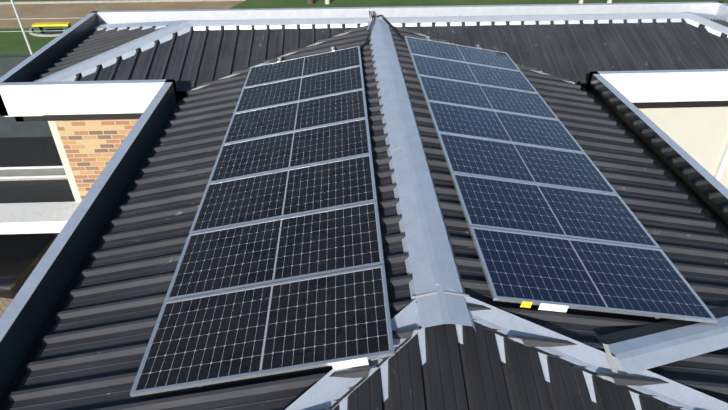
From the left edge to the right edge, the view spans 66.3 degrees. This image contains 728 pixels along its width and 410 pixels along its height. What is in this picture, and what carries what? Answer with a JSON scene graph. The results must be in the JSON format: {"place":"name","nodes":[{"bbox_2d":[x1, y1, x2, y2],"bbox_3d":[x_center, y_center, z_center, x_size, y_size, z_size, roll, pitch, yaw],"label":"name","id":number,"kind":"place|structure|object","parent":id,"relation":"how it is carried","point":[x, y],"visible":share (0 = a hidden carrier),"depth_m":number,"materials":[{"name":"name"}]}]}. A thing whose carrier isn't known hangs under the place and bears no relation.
{"place":"outdoors","nodes":[
{"label":"outdoors","id":0,"kind":"place"},
{"bbox_2d":[0,300,11,317],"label":"paving","id":1,"kind":"structure","parent":0,"point":[4,304],"depth_m":12.71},
{"bbox_2d":[0,1,243,28],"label":"dirt field","id":2,"kind":"structure","parent":0,"point":[73,13],"depth_m":34.67,"materials":[{"name":"brown soil"}]},
{"bbox_2d":[0,0,727,54],"bbox_3d":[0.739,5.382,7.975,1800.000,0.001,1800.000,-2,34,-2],"label":"ground","id":3,"kind":"structure","parent":0,"point":[13,43],"depth_m":35.34,"materials":[{"name":"green plant"}]},
{"bbox_2d":[0,0,65,54],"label":"line marking","id":4,"kind":"object","parent":3,"relation":"on","point":[21,26],"depth_m":22.83,"materials":[{"name":"white paint"}]},
{"bbox_2d":[28,22,70,36],"bbox_3d":[-16.910,-9.644,30.358,3.100,0.520,1.510,-2,34,-2],"label":"bench","id":5,"kind":"object","parent":3,"relation":"on","point":[44,29],"visible":0.67,"depth_m":30.17,"materials":[{"name":"yellow paint"}]},
{"bbox_2d":[0,0,245,3],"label":"field kerb","id":6,"kind":"structure","parent":3,"relation":"on","point":[82,1],"depth_m":35.94,"materials":[{"name":"concrete"}]},
{"bbox_2d":[306,0,313,4],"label":"tree","id":7,"kind":"object","parent":3,"relation":"on","point":[310,2],"visible":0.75,"depth_m":35.32,"materials":[{"name":"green plant"}]},
{"bbox_2d":[0,42,727,233],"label":"walls","id":8,"kind":"structure","parent":3,"relation":"on","point":[50,172],"depth_m":12.26,"materials":[{"name":"brick"}]},
{"bbox_2d":[5,25,421,409],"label":"roof","id":9,"kind":"structure","parent":8,"relation":"on","point":[92,350],"depth_m":6.14,"materials":[{"name":"black metal"}]},
{"bbox_2d":[75,24,360,90],"bbox_3d":[-3.446,-3.391,12.258,7.527,0.764,2.241,-20,38,-27],"label":"roof cross","id":10,"kind":"object","parent":9,"relation":"on","point":[192,58],"visible":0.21,"depth_m":12.10,"materials":[{"name":"black metal"}]},
{"bbox_2d":[129,46,394,396],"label":"solar panels","id":11,"kind":"object","parent":9,"relation":"on","point":[280,267],"visible":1,"depth_m":6.07,"materials":[{"name":"black glass"}]},
{"bbox_2d":[188,26,359,90],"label":"valley","id":12,"kind":"structure","parent":9,"relation":"attached to","point":[230,75],"depth_m":11.88,"materials":[{"name":"grey metal"}]},
{"bbox_2d":[285,294,425,409],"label":"roof flashing","id":13,"kind":"object","parent":9,"relation":"in","point":[326,391],"visible":0.29,"depth_m":4.58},
{"bbox_2d":[360,11,373,47],"bbox_3d":[0.057,-4.258,13.266,0.487,0.601,4.896,4,34,6],"label":"cable","id":14,"kind":"object","parent":9,"relation":"on","point":[372,17],"visible":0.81,"depth_m":12.24,"materials":[{"name":"black rubber"}]},
{"bbox_2d":[360,11,374,48],"bbox_3d":[0.091,-4.267,13.280,0.517,0.601,4.864,4,34,7],"label":"cable","id":15,"kind":"object","parent":9,"relation":"on","point":[369,31],"visible":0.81,"depth_m":12.02,"materials":[{"name":"black rubber"}]},
{"bbox_2d":[0,1,727,409],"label":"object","id":16,"kind":"object","parent":8,"relation":"on","point":[28,319],"visible":0.46,"depth_m":10.82,"materials":[{"name":"paint"}]},
{"bbox_2d":[389,23,727,409],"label":"roof","id":17,"kind":"structure","parent":8,"relation":"on","point":[691,241],"depth_m":6.86,"materials":[{"name":"black metal"}]},
{"bbox_2d":[373,12,404,40],"bbox_3d":[0.552,-4.383,13.451,0.560,0.601,4.488,-8,34,-12],"label":"cable","id":18,"kind":"object","parent":17,"relation":"on","point":[389,25],"visible":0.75,"depth_m":12.46,"materials":[{"name":"black rubber"}]},
{"bbox_2d":[374,11,404,39],"bbox_3d":[0.587,-4.376,13.441,0.530,0.601,4.518,-8,34,-12],"label":"cable","id":19,"kind":"object","parent":17,"relation":"on","point":[390,24],"visible":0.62,"depth_m":12.40,"materials":[{"name":"black rubber"}]},
{"bbox_2d":[367,19,475,330],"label":"ridge cap","id":20,"kind":"structure","parent":17,"relation":"on","point":[430,262],"depth_m":6.43,"materials":[{"name":"grey metal"}]},
{"bbox_2d":[411,292,436,298],"bbox_3d":[0.555,0.835,5.157,0.240,0.047,0.030,-3,34,-4],"label":"seal","id":21,"kind":"object","parent":20,"relation":"on","point":[422,295],"visible":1,"depth_m":5.16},
{"bbox_2d":[444,291,469,296],"bbox_3d":[0.860,0.827,5.167,0.240,0.047,0.030,0,33,0],"label":"seal","id":22,"kind":"object","parent":20,"relation":"on","point":[458,294],"visible":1,"depth_m":5.17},
{"bbox_2d":[393,26,574,83],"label":"valley","id":23,"kind":"structure","parent":17,"relation":"on","point":[421,34],"depth_m":11.83,"materials":[{"name":"grey metal"}]},
{"bbox_2d":[404,36,717,323],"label":"solar panels","id":24,"kind":"object","parent":17,"relation":"on","point":[553,223],"visible":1,"depth_m":6.78,"materials":[{"name":"blue glass"}]},
{"bbox_2d":[435,283,727,409],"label":"roof flashing","id":25,"kind":"object","parent":17,"relation":"on","point":[672,392],"visible":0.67,"depth_m":4.82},
{"bbox_2d":[603,316,727,373],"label":"roof ridge cap","id":26,"kind":"object","parent":17,"relation":"on","point":[638,354],"visible":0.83,"depth_m":5.06,"materials":[{"name":"grey metal"}]},
{"bbox_2d":[603,344,617,372],"bbox_3d":[2.115,1.313,4.790,0.049,0.018,0.324,3,34,6],"label":"strip","id":27,"kind":"object","parent":26,"relation":"on","point":[610,358],"visible":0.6,"depth_m":4.78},
{"bbox_2d":[401,19,727,83],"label":"roof wing","id":28,"kind":"object","parent":8,"relation":"on","point":[580,52],"visible":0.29,"depth_m":12.44,"materials":[{"name":"black metal"}]},
{"bbox_2d":[707,18,727,26],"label":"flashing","id":29,"kind":"object","parent":8,"relation":"on","point":[722,22],"visible":0.35,"depth_m":14.06,"materials":[{"name":"grey metal"}]},
{"bbox_2d":[684,12,722,19],"bbox_3d":[8.755,-4.878,14.448,0.657,0.856,3.277,25,41,33],"label":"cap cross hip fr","id":30,"kind":"object","parent":29,"relation":"on","point":[709,16],"visible":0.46,"depth_m":14.24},
{"bbox_2d":[684,13,727,36],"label":"ridge cap","id":31,"kind":"object","parent":29,"relation":"on","point":[712,27],"visible":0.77,"depth_m":12.89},
{"label":"carport floor","id":32,"kind":"structure","parent":3,"relation":"on","visible":0},
{"bbox_2d":[0,233,58,298],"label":"window","id":33,"kind":"structure","parent":32,"relation":"on","point":[21,255],"depth_m":12.83,"materials":[{"name":"black glass"}]},
{"bbox_2d":[334,324,673,409],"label":"roof hip","id":34,"kind":"structure","parent":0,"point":[472,372],"depth_m":4.63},
{"bbox_2d":[596,306,727,344],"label":"roof","id":35,"kind":"structure","parent":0,"point":[632,333],"depth_m":5.24,"materials":[{"name":"black metal"}]},
{"bbox_3d":[1.390,-4.700,14.208,16.950,0.776,2.386,-2,34,-2],"label":"roof cross","id":36,"kind":"object","parent":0,"visible":0},
{"bbox_2d":[31,25,168,81],"bbox_3d":[-5.568,-3.870,12.999,2.950,0.764,4.700,-2,34,-2],"label":"roof cross","id":37,"kind":"object","parent":36,"relation":"on","point":[95,43],"visible":0.52,"depth_m":13.02,"materials":[{"name":"black metal"}]},
{"bbox_2d":[34,20,191,81],"bbox_3d":[-5.504,-3.200,12.027,3.795,0.854,0.621,-26,41,-33],"label":"hip cap","id":38,"kind":"object","parent":37,"relation":"on","point":[109,58],"visible":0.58,"depth_m":12.00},
{"bbox_2d":[93,20,189,30],"bbox_3d":[-5.601,-4.498,13.974,3.822,0.841,0.660,22,39,30],"label":"flashing","id":39,"kind":"object","parent":36,"relation":"on","point":[147,25],"visible":0.75,"depth_m":13.75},
{"bbox_2d":[182,12,694,29],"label":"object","id":40,"kind":"structure","parent":36,"relation":"on","point":[425,21],"depth_m":12.90,"materials":[{"name":"grey metal"}]}
]}

